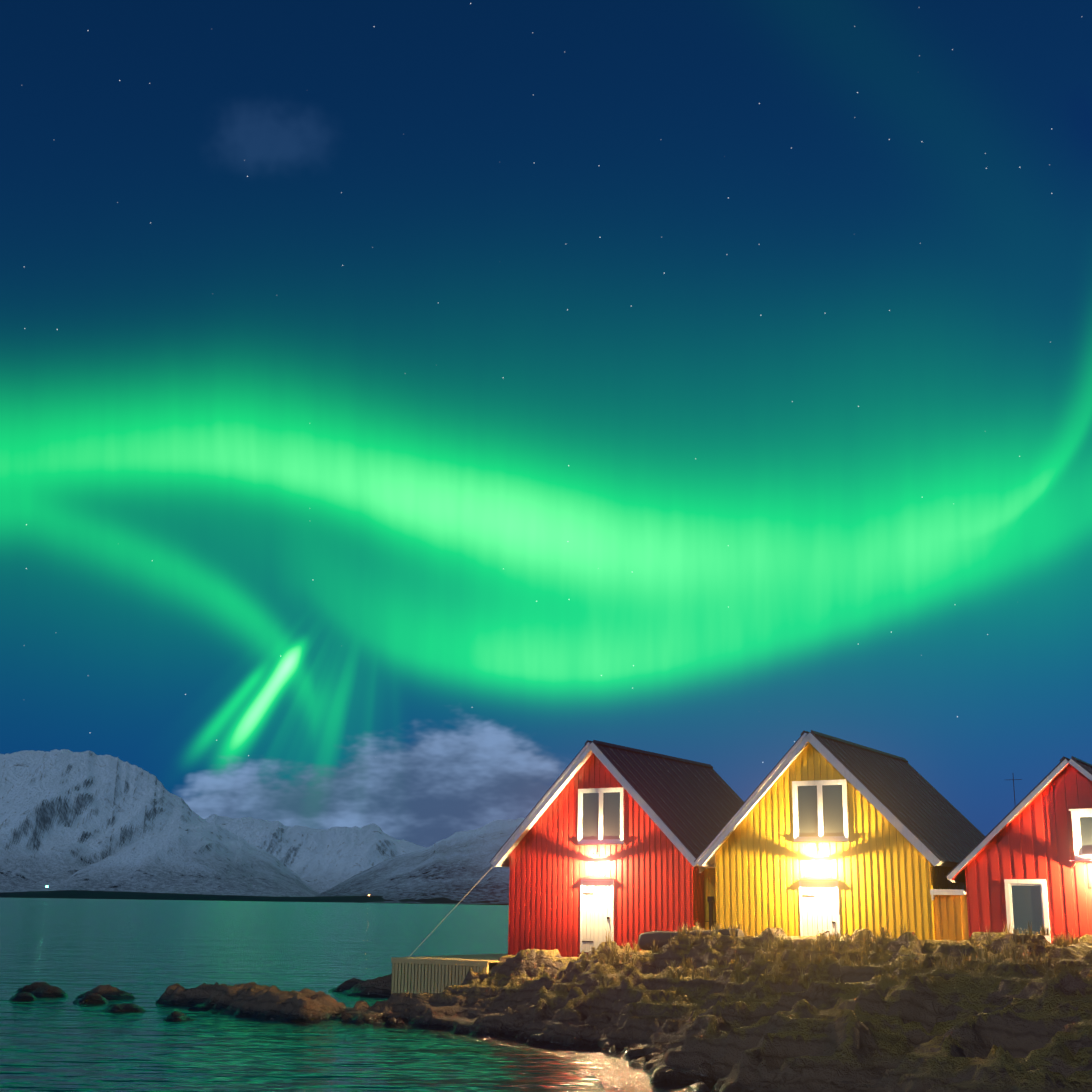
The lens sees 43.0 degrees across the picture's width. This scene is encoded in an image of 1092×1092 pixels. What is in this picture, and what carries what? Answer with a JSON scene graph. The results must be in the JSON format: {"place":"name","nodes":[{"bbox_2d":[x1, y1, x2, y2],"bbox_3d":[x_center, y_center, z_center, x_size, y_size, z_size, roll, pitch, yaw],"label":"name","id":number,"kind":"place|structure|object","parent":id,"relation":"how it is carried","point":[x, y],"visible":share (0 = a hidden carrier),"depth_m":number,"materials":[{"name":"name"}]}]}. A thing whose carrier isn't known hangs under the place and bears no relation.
{"place":"outdoors","nodes":[
{"label":"outdoors","id":0,"kind":"place"},
{"bbox_2d":[0,749,319,896],"bbox_3d":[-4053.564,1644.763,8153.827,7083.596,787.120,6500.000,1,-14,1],"label":"mountain","id":1,"kind":"structure","parent":0,"point":[85,820],"depth_m":6003.28,"materials":[{"name":"white snow"}]},
{"bbox_2d":[0,890,508,904],"bbox_3d":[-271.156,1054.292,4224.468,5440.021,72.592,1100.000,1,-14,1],"label":"shore","id":2,"kind":"structure","parent":0,"point":[77,894],"depth_m":3871.72,"materials":[{"name":"black"}]},
{"bbox_2d":[0,897,627,1091],"bbox_3d":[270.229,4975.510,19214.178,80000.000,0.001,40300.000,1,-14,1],"label":"fjord water","id":3,"kind":"structure","parent":0,"point":[146,953],"depth_m":44.63,"materials":[{"name":"teal liquid"}]},
{"bbox_2d":[204,814,424,892],"bbox_3d":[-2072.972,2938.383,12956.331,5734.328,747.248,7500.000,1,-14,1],"label":"mountain","id":4,"kind":"structure","parent":0,"point":[320,860],"depth_m":10792.05,"materials":[{"name":"white snow"}]},
{"bbox_2d":[314,817,525,903],"bbox_3d":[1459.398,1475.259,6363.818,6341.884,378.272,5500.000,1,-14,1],"label":"mountain","id":5,"kind":"structure","parent":0,"point":[456,866],"depth_m":4511.66,"materials":[{"name":"white snow"}]},
{"bbox_2d":[0,0,1091,847],"label":"sky","id":6,"kind":"structure","parent":0,"point":[408,408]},
{"bbox_2d":[9,926,1091,1091],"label":"shore rocks","id":7,"kind":"object","parent":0,"point":[1003,1025],"depth_m":29.02,"materials":[{"name":"brown stone"}]},
{"bbox_2d":[391,866,507,993],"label":"deck","id":8,"kind":"structure","parent":7,"relation":"on","point":[428,974],"depth_m":43.36,"materials":[{"name":"brown wood"}]},
{"bbox_2d":[490,740,743,956],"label":"red cabin","id":9,"kind":"object","parent":7,"relation":"on","point":[639,829],"visible":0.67,"depth_m":42.45,"materials":[{"name":"paint"}]},
{"bbox_2d":[638,928,743,949],"bbox_3d":[3.869,10.476,36.979,3.150,0.507,0.513,-15,-21,37],"label":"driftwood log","id":10,"kind":"object","parent":7,"relation":"on","point":[660,938],"visible":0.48,"depth_m":37.34,"materials":[{"name":"brown wood"}]},
{"bbox_2d":[699,863,715,930],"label":"red yellow link","id":11,"kind":"object","parent":7,"relation":"on","point":[710,894],"visible":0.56,"depth_m":40.79,"materials":[{"name":"paint"}]},
{"bbox_2d":[554,920,1091,998],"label":"dry grass tufts","id":12,"kind":"object","parent":7,"relation":"on","point":[1061,941],"visible":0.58,"depth_m":32.58,"materials":[{"name":"brown plant"}]},
{"bbox_2d":[694,730,984,939],"bbox_3d":[9.509,9.421,41.574,7.183,6.856,8.415,-8,-17,31],"label":"yellow cabin","id":13,"kind":"object","parent":7,"relation":"on","point":[882,839],"visible":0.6,"depth_m":38.73,"materials":[{"name":"paint"}]},
{"bbox_2d":[930,777,1021,940],"bbox_3d":[12.123,8.888,38.650,1.330,5.500,5.333,-8,-17,31],"label":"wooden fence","id":14,"kind":"object","parent":7,"relation":"on","point":[950,915],"visible":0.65,"depth_m":36.40,"materials":[{"name":"paint"}]},
{"bbox_2d":[945,756,1091,942],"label":"red cabin","id":15,"kind":"object","parent":7,"relation":"on","point":[1024,860],"visible":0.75,"depth_m":35.60,"materials":[{"name":"paint"}]}
]}

